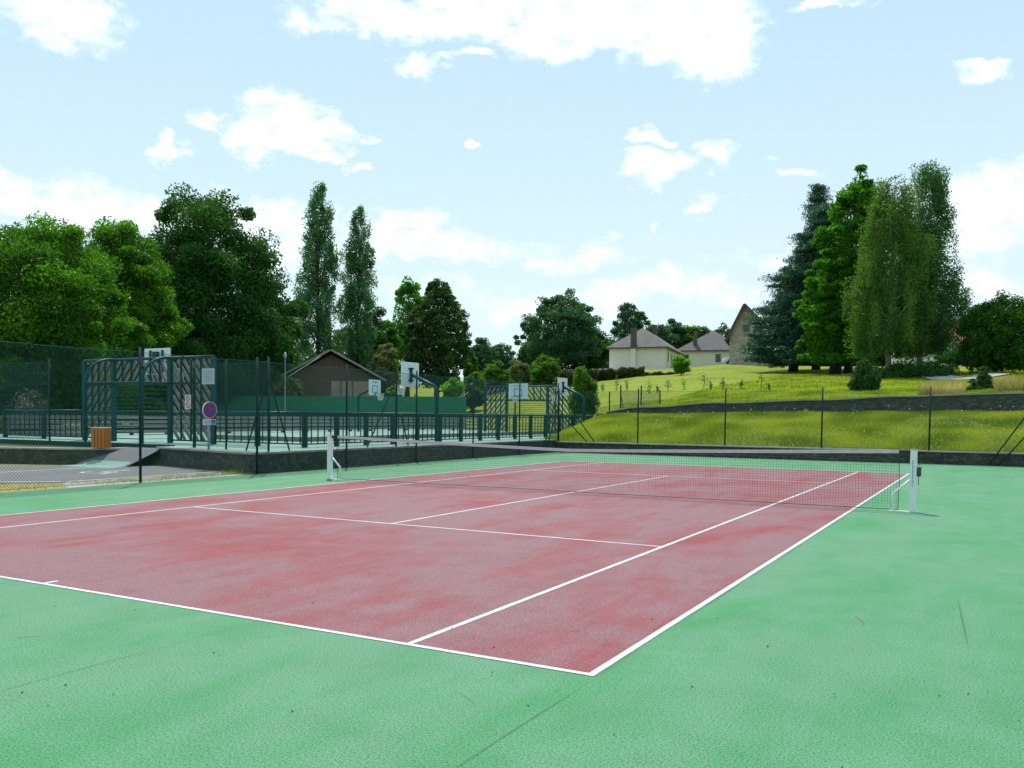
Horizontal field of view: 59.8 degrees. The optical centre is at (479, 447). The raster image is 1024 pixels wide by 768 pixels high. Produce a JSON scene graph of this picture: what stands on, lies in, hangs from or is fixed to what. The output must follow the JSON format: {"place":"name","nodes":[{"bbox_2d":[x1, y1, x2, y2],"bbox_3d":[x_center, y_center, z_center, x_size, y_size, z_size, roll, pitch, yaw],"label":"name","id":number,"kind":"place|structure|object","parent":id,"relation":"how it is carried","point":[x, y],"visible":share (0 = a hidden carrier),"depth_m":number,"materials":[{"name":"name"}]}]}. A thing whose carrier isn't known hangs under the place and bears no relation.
{"place":"outdoors","nodes":[
{"label":"outdoors","id":0,"kind":"place"},
{"bbox_2d":[0,483,66,492],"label":"dry verge","id":1,"kind":"structure","parent":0,"point":[17,485],"depth_m":18.69,"materials":[{"name":"plant"}]},
{"bbox_2d":[0,469,250,491],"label":"verge grass","id":2,"kind":"structure","parent":1,"relation":"on","point":[142,479],"depth_m":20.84,"materials":[{"name":"plant"}]},
{"bbox_2d":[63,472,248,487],"bbox_3d":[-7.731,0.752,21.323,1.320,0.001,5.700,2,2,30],"label":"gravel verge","id":3,"kind":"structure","parent":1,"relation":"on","point":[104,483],"depth_m":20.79,"materials":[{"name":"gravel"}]},
{"bbox_2d":[0,464,224,482],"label":"asphalt path","id":4,"kind":"structure","parent":0,"point":[67,475],"depth_m":23.18,"materials":[{"name":"asphalt"}]},
{"bbox_2d":[65,460,131,467],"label":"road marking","id":5,"kind":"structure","parent":4,"relation":"on","point":[94,463],"depth_m":26.14,"materials":[{"name":"paint"}]},
{"bbox_2d":[77,447,157,466],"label":"path ramp","id":6,"kind":"structure","parent":0,"point":[122,457],"depth_m":26.86,"materials":[{"name":"asphalt"}]},
{"bbox_2d":[0,429,551,451],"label":"sports platform","id":7,"kind":"structure","parent":0,"point":[150,441],"depth_m":33.84,"materials":[{"name":"concrete"}]},
{"bbox_2d":[0,360,50,440],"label":"fence","id":8,"kind":"object","parent":7,"relation":"on","point":[37,385],"visible":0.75,"depth_m":31.39,"materials":[{"name":"green metal"}]},
{"bbox_2d":[4,409,87,438],"bbox_3d":[-16.496,-0.887,33.696,5.010,1.102,0.135,2,2,30],"label":"pitch railing","id":9,"kind":"object","parent":7,"relation":"on","point":[65,434],"visible":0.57,"depth_m":33.52,"materials":[{"name":"green metal"}]},
{"bbox_2d":[0,439,174,447],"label":"kerb","id":10,"kind":"structure","parent":7,"relation":"on","point":[33,442],"depth_m":29.95,"materials":[{"name":"concrete"}]},
{"bbox_2d":[82,348,216,443],"bbox_3d":[-11.399,-1.866,31.069,6.710,3.345,3.039,2,2,30],"label":"slatted goal","id":11,"kind":"object","parent":7,"relation":"on","point":[104,415],"visible":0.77,"depth_m":30.21,"materials":[{"name":"green metal"}]},
{"bbox_2d":[202,368,214,383],"bbox_3d":[-8.898,-2.332,29.156,0.560,0.520,0.024,2,2,30],"label":"information board","id":12,"kind":"object","parent":11,"relation":"attached to","point":[203,370],"visible":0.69,"depth_m":29.14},
{"bbox_2d":[2,410,422,436],"bbox_3d":[-11.210,-1.345,47.649,0.135,1.102,29.660,2,2,30],"label":"pitch railing","id":13,"kind":"object","parent":7,"relation":"on","point":[229,430],"visible":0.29,"depth_m":45.02,"materials":[{"name":"teal metal"}]},
{"bbox_2d":[214,411,307,447],"bbox_3d":[-7.037,-0.599,28.237,4.060,1.102,0.135,2,2,30],"label":"pitch railing","id":14,"kind":"object","parent":7,"relation":"on","point":[276,437],"visible":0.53,"depth_m":28.09,"materials":[{"name":"green metal"}]},
{"bbox_2d":[194,357,408,451],"bbox_3d":[-5.629,-1.287,27.665,3.814,2.554,6.650,2,2,30],"label":"chain link fence","id":15,"kind":"object","parent":7,"relation":"on","point":[268,402],"visible":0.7,"depth_m":25.10,"materials":[{"name":"green metal"}]},
{"bbox_2d":[185,368,194,446],"bbox_3d":[-8.641,-1.174,26.477,0.333,2.350,0.080,1,2,17],"label":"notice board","id":16,"kind":"object","parent":15,"relation":"attached to","point":[189,396],"visible":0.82,"depth_m":26.44,"materials":[{"name":"metal"}]},
{"bbox_2d":[357,380,383,430],"bbox_3d":[-6.526,-2.488,53.045,1.803,3.082,1.066,1,2,7],"label":"basketball hoop","id":17,"kind":"object","parent":7,"relation":"on","point":[370,393],"visible":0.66,"depth_m":53.17,"materials":[{"name":"plastic"}]},
{"bbox_2d":[397,361,438,440],"bbox_3d":[-2.360,-1.702,33.575,1.803,3.007,1.066,1,2,7],"label":"basketball hoop","id":18,"kind":"object","parent":7,"relation":"on","point":[410,367],"visible":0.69,"depth_m":33.32,"materials":[{"name":"metal"}]},
{"bbox_2d":[302,412,573,447],"bbox_3d":[-0.370,-0.815,35.911,0.135,1.102,20.160,2,2,30],"label":"pitch railing","id":19,"kind":"object","parent":7,"relation":"on","point":[465,434],"visible":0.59,"depth_m":33.04,"materials":[{"name":"teal metal"}]},
{"bbox_2d":[423,415,484,430],"bbox_3d":[-1.756,-1.676,59.197,5.010,1.102,0.135,2,2,30],"label":"pitch railing","id":20,"kind":"object","parent":7,"relation":"on","point":[451,423],"visible":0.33,"depth_m":59.23,"materials":[{"name":"green metal"}]},
{"bbox_2d":[483,383,578,431],"bbox_3d":[3.038,-2.478,56.052,6.710,3.025,3.039,2,2,30],"label":"slatted goal","id":21,"kind":"object","parent":7,"relation":"on","point":[524,400],"visible":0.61,"depth_m":56.74,"materials":[{"name":"green metal"}]},
{"bbox_2d":[550,378,584,420],"bbox_3d":[4.493,-2.055,45.432,1.803,2.980,1.066,1,2,7],"label":"basketball hoop","id":22,"kind":"object","parent":7,"relation":"on","point":[563,387],"visible":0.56,"depth_m":45.20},
{"bbox_2d":[0,452,1023,767],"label":"court apron","id":23,"kind":"object","parent":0,"point":[856,610],"visible":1,"depth_m":5.47,"materials":[{"name":"paint"}]},
{"bbox_2d":[0,341,558,490],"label":"chain link fence","id":24,"kind":"object","parent":23,"relation":"on","point":[140,433],"visible":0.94,"depth_m":23.16,"materials":[{"name":"green metal"}]},
{"bbox_2d":[327,435,342,479],"bbox_3d":[-3.520,0.237,21.588,0.460,1.085,0.115,2,2,30],"label":"net post","id":25,"kind":"object","parent":23,"relation":"on","point":[330,458],"visible":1,"depth_m":21.61,"materials":[{"name":"metal"}]},
{"bbox_2d":[0,461,908,675],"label":"court surface","id":26,"kind":"object","parent":23,"relation":"on","point":[407,582],"visible":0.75,"depth_m":10.47,"materials":[{"name":"paint"}]},
{"bbox_2d":[0,461,907,675],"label":"court lines","id":27,"kind":"object","parent":26,"relation":"on","point":[633,647],"visible":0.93,"depth_m":7.83,"materials":[{"name":"paint"}]},
{"bbox_2d":[3,456,909,766],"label":"court joints","id":28,"kind":"object","parent":23,"relation":"on","point":[527,720],"visible":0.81,"depth_m":5.44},
{"bbox_2d":[557,441,1023,466],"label":"stone wall","id":29,"kind":"structure","parent":23,"relation":"on","point":[965,458],"depth_m":33.73,"materials":[{"name":"stone"}]},
{"bbox_2d":[558,387,1023,465],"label":"chain link fence","id":30,"kind":"object","parent":29,"relation":"on","point":[736,439],"visible":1,"depth_m":34.13,"materials":[{"name":"green metal"}]},
{"bbox_2d":[889,449,920,512],"bbox_3d":[7.331,0.568,15.321,0.490,1.085,0.124,2,2,30],"label":"net post","id":31,"kind":"object","parent":23,"relation":"on","point":[915,471],"visible":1,"depth_m":15.22,"materials":[{"name":"metal"}]},
{"bbox_2d":[332,436,909,509],"bbox_3d":[1.900,0.400,18.460,12.710,1.048,0.020,2,2,30],"label":"tennis net","id":32,"kind":"object","parent":31,"relation":"attached to","point":[644,451],"visible":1,"depth_m":17.64,"materials":[{"name":"fabric"}]},
{"bbox_2d":[958,600,967,643],"bbox_3d":[3.855,1.373,7.103,0.018,0.001,1.992,2,2,26],"label":"court scuff","id":33,"kind":"object","parent":23,"relation":"on","point":[962,620],"visible":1,"depth_m":7.03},
{"bbox_2d":[0,365,1023,483],"bbox_3d":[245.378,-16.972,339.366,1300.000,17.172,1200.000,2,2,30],"label":"meadow ground","id":34,"kind":"structure","parent":0,"point":[729,374],"depth_m":74.51,"materials":[{"name":"plant"}]},
{"bbox_2d":[13,390,47,430],"bbox_3d":[-22.156,-1.665,43.989,1.765,2.382,1.664,1,2,5],"label":"bush","id":35,"kind":"object","parent":34,"relation":"on","point":[30,397],"visible":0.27,"depth_m":43.76,"materials":[{"name":"green plant"}]},
{"bbox_2d":[0,447,128,463],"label":"stone wall","id":36,"kind":"structure","parent":34,"relation":"on","point":[56,457],"depth_m":27.16,"materials":[{"name":"stone"}]},
{"bbox_2d":[91,427,110,446],"bbox_3d":[-11.620,-0.314,27.316,0.450,0.613,0.450,1,2,1],"label":"litter bin","id":37,"kind":"object","parent":36,"relation":"on","point":[98,433],"visible":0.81,"depth_m":27.10,"materials":[{"name":"brown wood"}]},
{"bbox_2d":[0,210,157,430],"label":"chestnut tree","id":38,"kind":"object","parent":34,"relation":"on","point":[51,277],"visible":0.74,"depth_m":47.06,"materials":[{"name":"green plant"}]},
{"bbox_2d":[41,216,194,429],"bbox_3d":[-23.083,-7.851,56.899,9.265,13.952,9.465,2,2,30],"label":"chestnut tree","id":39,"kind":"object","parent":34,"relation":"on","point":[153,308],"visible":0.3,"depth_m":55.62,"materials":[{"name":"green plant"}]},
{"bbox_2d":[146,338,209,428],"bbox_3d":[-20.589,-4.396,60.084,5.695,6.685,5.884,2,2,30],"label":"oak tree","id":40,"kind":"object","parent":34,"relation":"on","point":[188,347],"visible":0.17,"depth_m":58.91,"materials":[{"name":"green plant"}]},
{"bbox_2d":[156,446,249,473],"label":"stone wall","id":41,"kind":"structure","parent":34,"relation":"on","point":[180,450],"depth_m":24.97,"materials":[{"name":"stone"}]},
{"bbox_2d":[202,402,216,449],"bbox_3d":[-7.578,-0.607,24.922,0.109,1.349,0.470,2,3,37],"label":"parking sign","id":42,"kind":"object","parent":41,"relation":"on","point":[209,413],"visible":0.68,"depth_m":24.91,"materials":[{"name":"metal"}]},
{"bbox_2d":[120,181,309,402],"bbox_3d":[-21.407,-10.670,68.394,15.764,18.651,16.124,2,2,30],"label":"oak tree","id":43,"kind":"object","parent":34,"relation":"on","point":[209,279],"visible":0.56,"depth_m":64.87,"materials":[{"name":"green plant"}]},
{"bbox_2d":[223,295,303,395],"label":"oak tree","id":44,"kind":"object","parent":34,"relation":"on","point":[292,322],"visible":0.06,"depth_m":74.59,"materials":[{"name":"green plant"}]},
{"bbox_2d":[284,352,286,410],"bbox_3d":[-13.765,-3.974,62.944,0.220,5.493,0.220,2,2,30],"label":"street lamp","id":45,"kind":"object","parent":34,"relation":"on","point":[285,355],"visible":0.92,"depth_m":62.92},
{"bbox_2d":[271,375,304,395],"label":"bush","id":46,"kind":"object","parent":34,"relation":"on","point":[290,392],"visible":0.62,"depth_m":66.27,"materials":[{"name":"green plant"}]},
{"bbox_2d":[280,317,308,367],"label":"maple tree","id":47,"kind":"object","parent":34,"relation":"on","point":[297,360],"visible":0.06,"depth_m":90.98,"materials":[{"name":"green plant"}]},
{"bbox_2d":[292,180,343,364],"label":"poplar tree","id":48,"kind":"object","parent":34,"relation":"on","point":[320,327],"visible":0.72,"depth_m":84.80,"materials":[{"name":"green plant"}]},
{"bbox_2d":[186,394,465,427],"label":"green screen","id":49,"kind":"object","parent":34,"relation":"on","point":[454,402],"visible":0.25,"depth_m":65.25,"materials":[{"name":"fabric"}]},
{"bbox_2d":[270,349,386,395],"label":"timber hall","id":50,"kind":"structure","parent":34,"relation":"on","point":[331,358],"depth_m":69.90,"materials":[{"name":"brown wood"}]},
{"bbox_2d":[334,319,349,356],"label":"maple tree","id":51,"kind":"object","parent":34,"relation":"on","point":[340,330],"visible":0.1,"depth_m":109.17,"materials":[{"name":"green plant"}]},
{"bbox_2d":[337,204,377,370],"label":"poplar tree","id":52,"kind":"object","parent":34,"relation":"on","point":[354,297],"visible":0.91,"depth_m":88.98,"materials":[{"name":"green plant"}]},
{"bbox_2d":[353,306,402,387],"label":"oak tree","id":53,"kind":"object","parent":34,"relation":"on","point":[389,335],"visible":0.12,"depth_m":95.16,"materials":[{"name":"green plant"}]},
{"bbox_2d":[371,343,399,395],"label":"laurel tree","id":54,"kind":"object","parent":34,"relation":"on","point":[382,363],"visible":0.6,"depth_m":83.13,"materials":[{"name":"green plant"}]},
{"bbox_2d":[378,319,402,383],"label":"maple tree","id":55,"kind":"object","parent":34,"relation":"on","point":[388,323],"visible":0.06,"depth_m":99.56,"materials":[{"name":"green plant"}]},
{"bbox_2d":[384,385,402,396],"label":"bush","id":56,"kind":"object","parent":34,"relation":"on","point":[386,393],"visible":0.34,"depth_m":71.66,"materials":[{"name":"green plant"}]},
{"bbox_2d":[246,439,555,473],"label":"stone wall","id":57,"kind":"structure","parent":34,"relation":"on","point":[462,449],"depth_m":27.50,"materials":[{"name":"stone"}]},
{"bbox_2d":[390,276,425,396],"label":"oak tree","id":58,"kind":"object","parent":34,"relation":"on","point":[409,289],"visible":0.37,"depth_m":113.72,"materials":[{"name":"green plant"}]},
{"bbox_2d":[401,278,475,396],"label":"linden tree","id":59,"kind":"object","parent":34,"relation":"on","point":[443,359],"visible":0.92,"depth_m":83.24,"materials":[{"name":"green plant"}]},
{"bbox_2d":[440,378,464,396],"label":"bush","id":60,"kind":"object","parent":34,"relation":"on","point":[459,387],"visible":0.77,"depth_m":73.31,"materials":[{"name":"green plant"}]},
{"bbox_2d":[462,356,479,382],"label":"willow tree","id":61,"kind":"object","parent":34,"relation":"on","point":[473,361],"visible":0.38,"depth_m":91.60,"materials":[{"name":"green plant"}]},
{"bbox_2d":[461,383,487,411],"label":"bush","id":62,"kind":"object","parent":34,"relation":"on","point":[469,399],"visible":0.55,"depth_m":75.32,"materials":[{"name":"green plant"}]},
{"bbox_2d":[464,371,485,390],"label":"bush","id":63,"kind":"object","parent":34,"relation":"on","point":[475,374],"visible":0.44,"depth_m":89.41,"materials":[{"name":"green plant"}]},
{"bbox_2d":[469,337,500,372],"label":"distant tree","id":64,"kind":"object","parent":34,"relation":"on","point":[486,354],"visible":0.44,"depth_m":207.73,"materials":[{"name":"green plant"}]},
{"bbox_2d":[478,360,515,392],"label":"bush","id":65,"kind":"object","parent":34,"relation":"on","point":[495,373],"visible":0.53,"depth_m":94.88,"materials":[{"name":"green plant"}]},
{"bbox_2d":[492,342,515,370],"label":"distant tree","id":66,"kind":"object","parent":34,"relation":"on","point":[506,354],"visible":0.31,"depth_m":227.81,"materials":[{"name":"green plant"}]},
{"bbox_2d":[507,360,531,383],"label":"bush","id":67,"kind":"object","parent":34,"relation":"on","point":[517,370],"visible":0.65,"depth_m":97.06,"materials":[{"name":"green plant"}]},
{"bbox_2d":[518,347,529,367],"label":"conifer","id":68,"kind":"object","parent":34,"relation":"on","point":[522,357],"visible":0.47,"depth_m":119.44,"materials":[{"name":"green plant"}]},
{"bbox_2d":[514,336,559,374],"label":"oak tree","id":69,"kind":"object","parent":34,"relation":"on","point":[520,350],"visible":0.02,"depth_m":154.70,"materials":[{"name":"green plant"}]},
{"bbox_2d":[525,353,560,384],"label":"bush","id":70,"kind":"object","parent":34,"relation":"on","point":[544,370],"visible":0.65,"depth_m":94.82,"materials":[{"name":"green plant"}]},
{"bbox_2d":[513,288,603,369],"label":"oak tree","id":71,"kind":"object","parent":34,"relation":"on","point":[563,344],"visible":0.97,"depth_m":146.38,"materials":[{"name":"green plant"}]},
{"bbox_2d":[552,369,574,385],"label":"bush","id":72,"kind":"object","parent":34,"relation":"on","point":[568,374],"visible":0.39,"depth_m":91.29,"materials":[{"name":"green plant"}]},
{"bbox_2d":[562,368,598,381],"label":"hedge","id":73,"kind":"object","parent":34,"relation":"on","point":[593,372],"visible":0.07,"depth_m":96.00,"materials":[{"name":"green plant"}]},
{"bbox_2d":[567,365,600,419],"bbox_3d":[5.693,-2.470,48.948,1.884,4.150,1.748,2,2,30],"label":"bush","id":74,"kind":"object","parent":34,"relation":"on","point":[582,383],"visible":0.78,"depth_m":48.62,"materials":[{"name":"green plant"}]},
{"bbox_2d":[558,330,616,369],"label":"oak tree","id":75,"kind":"object","parent":34,"relation":"on","point":[602,340],"visible":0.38,"depth_m":155.13,"materials":[{"name":"green plant"}]},
{"bbox_2d":[596,366,644,380],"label":"hedge","id":76,"kind":"object","parent":34,"relation":"on","point":[611,373],"visible":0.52,"depth_m":96.95,"materials":[{"name":"green plant"}]},
{"bbox_2d":[610,302,650,344],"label":"oak tree","id":77,"kind":"object","parent":34,"relation":"on","point":[626,324],"visible":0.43,"depth_m":170.21,"materials":[{"name":"green plant"}]},
{"bbox_2d":[609,385,660,410],"bbox_3d":[8.272,-1.848,47.347,2.759,2.958,0.352,1,2,0],"label":"wire fence","id":78,"kind":"object","parent":34,"relation":"on","point":[641,400],"visible":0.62,"depth_m":47.45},
{"bbox_2d":[599,325,686,369],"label":"house","id":79,"kind":"structure","parent":34,"relation":"on","point":[636,349],"depth_m":128.31,"materials":[{"name":"paint"}]},
{"bbox_2d":[644,323,679,344],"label":"distant tree","id":80,"kind":"object","parent":34,"relation":"on","point":[662,330],"visible":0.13,"depth_m":193.31,"materials":[{"name":"green plant"}]},
{"bbox_2d":[644,371,679,375],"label":"hedge","id":81,"kind":"object","parent":34,"relation":"on","point":[656,373],"visible":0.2,"depth_m":99.91,"materials":[{"name":"green plant"}]},
{"bbox_2d":[663,318,685,348],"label":"distant tree","id":82,"kind":"object","parent":34,"relation":"on","point":[673,327],"visible":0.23,"depth_m":197.65,"materials":[{"name":"green plant"}]},
{"bbox_2d":[671,355,691,374],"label":"young tree","id":83,"kind":"object","parent":34,"relation":"on","point":[680,364],"visible":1,"depth_m":91.33,"materials":[{"name":"green plant"}]},
{"bbox_2d":[674,325,704,348],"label":"distant tree","id":84,"kind":"object","parent":34,"relation":"on","point":[686,338],"visible":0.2,"depth_m":197.57,"materials":[{"name":"green plant"}]},
{"bbox_2d":[678,330,728,367],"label":"house","id":85,"kind":"structure","parent":34,"relation":"on","point":[710,348],"depth_m":148.58,"materials":[{"name":"paint"}]},
{"bbox_2d":[715,353,721,362],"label":"window","id":86,"kind":"structure","parent":85,"relation":"in","point":[718,356],"depth_m":147.32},
{"bbox_2d":[699,326,711,337],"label":"distant tree","id":87,"kind":"object","parent":34,"relation":"on","point":[705,330],"visible":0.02,"depth_m":197.96,"materials":[{"name":"green plant"}]},
{"bbox_2d":[714,322,729,336],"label":"distant tree","id":88,"kind":"object","parent":34,"relation":"on","point":[722,332],"visible":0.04,"depth_m":188.87,"materials":[{"name":"green plant"}]},
{"bbox_2d":[724,303,771,365],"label":"stone barn","id":89,"kind":"structure","parent":34,"relation":"on","point":[736,337],"depth_m":111.13,"materials":[{"name":"stone"}]},
{"bbox_2d":[731,201,869,371],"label":"pine tree","id":90,"kind":"object","parent":34,"relation":"on","point":[785,328],"visible":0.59,"depth_m":86.35,"materials":[{"name":"green plant"}]},
{"bbox_2d":[759,183,844,369],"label":"pine tree","id":91,"kind":"object","parent":34,"relation":"on","point":[818,196],"visible":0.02,"depth_m":94.76,"materials":[{"name":"green plant"}]},
{"bbox_2d":[603,369,1023,413],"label":"meadow grass","id":92,"kind":"structure","parent":34,"relation":"on","point":[815,386],"depth_m":53.39,"materials":[{"name":"plant"}]},
{"bbox_2d":[822,263,854,373],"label":"maple tree","id":93,"kind":"object","parent":34,"relation":"on","point":[848,368],"visible":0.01,"depth_m":81.49,"materials":[{"name":"green plant"}]},
{"bbox_2d":[792,164,885,374],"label":"tulip tree","id":94,"kind":"object","parent":34,"relation":"on","point":[838,249],"visible":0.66,"depth_m":76.47,"materials":[{"name":"green plant"}]},
{"bbox_2d":[847,358,881,391],"bbox_3d":[21.172,-3.798,48.884,1.827,2.248,1.726,2,2,30],"label":"conifer","id":95,"kind":"object","parent":34,"relation":"on","point":[867,375],"visible":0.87,"depth_m":48.59,"materials":[{"name":"green plant"}]},
{"bbox_2d":[872,349,884,365],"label":"distant tree","id":96,"kind":"object","parent":34,"relation":"on","point":[880,360],"visible":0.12,"depth_m":139.39,"materials":[{"name":"green plant"}]},
{"bbox_2d":[838,173,941,368],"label":"birch tree","id":97,"kind":"object","parent":34,"relation":"on","point":[890,224],"visible":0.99,"depth_m":66.40,"materials":[{"name":"green plant"}]},
{"bbox_2d":[871,357,962,378],"bbox_3d":[31.921,-5.493,66.045,7.051,2.550,7.106,2,2,30],"label":"bush","id":98,"kind":"object","parent":34,"relation":"on","point":[914,369],"visible":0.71,"depth_m":64.34,"materials":[{"name":"green plant"}]},
{"bbox_2d":[874,159,974,363],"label":"birch tree","id":99,"kind":"object","parent":34,"relation":"on","point":[940,224],"visible":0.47,"depth_m":68.27,"materials":[{"name":"green plant"}]},
{"bbox_2d":[891,317,981,365],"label":"house","id":100,"kind":"structure","parent":34,"relation":"on","point":[895,360],"depth_m":114.92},
{"bbox_2d":[933,347,969,367],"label":"bush","id":101,"kind":"object","parent":34,"relation":"on","point":[955,359],"visible":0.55,"depth_m":98.60,"materials":[{"name":"green plant"}]},
{"bbox_2d":[916,375,1023,394],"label":"tall dry grass","id":102,"kind":"structure","parent":34,"relation":"on","point":[1007,384],"depth_m":40.27,"materials":[{"name":"plant"}]},
{"bbox_2d":[966,366,994,389],"bbox_3d":[24.857,-3.244,43.902,1.666,1.614,1.667,2,2,30],"label":"spruce tree","id":103,"kind":"object","parent":34,"relation":"on","point":[984,378],"visible":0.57,"depth_m":43.75,"materials":[{"name":"green plant"}]},
{"bbox_2d":[955,289,1023,372],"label":"broadleaf tree","id":104,"kind":"object","parent":34,"relation":"on","point":[992,332],"visible":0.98,"depth_m":62.51,"materials":[{"name":"green plant"}]},
{"bbox_2d":[0,0,1023,387],"label":"sky","id":105,"kind":"structure","parent":0,"point":[660,157],"materials":[{"name":"blue"}]},
{"bbox_2d":[547,409,1023,452],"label":"grass bank","id":106,"kind":"structure","parent":0,"point":[826,446],"depth_m":35.20,"materials":[{"name":"plant"}]},
{"bbox_2d":[606,392,1023,413],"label":"stone wall","id":107,"kind":"structure","parent":106,"relation":"on","point":[763,406],"depth_m":38.65,"materials":[{"name":"stone"}]},
{"bbox_2d":[821,368,1011,378],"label":"garden path","id":108,"kind":"structure","parent":0,"point":[956,377],"depth_m":60.43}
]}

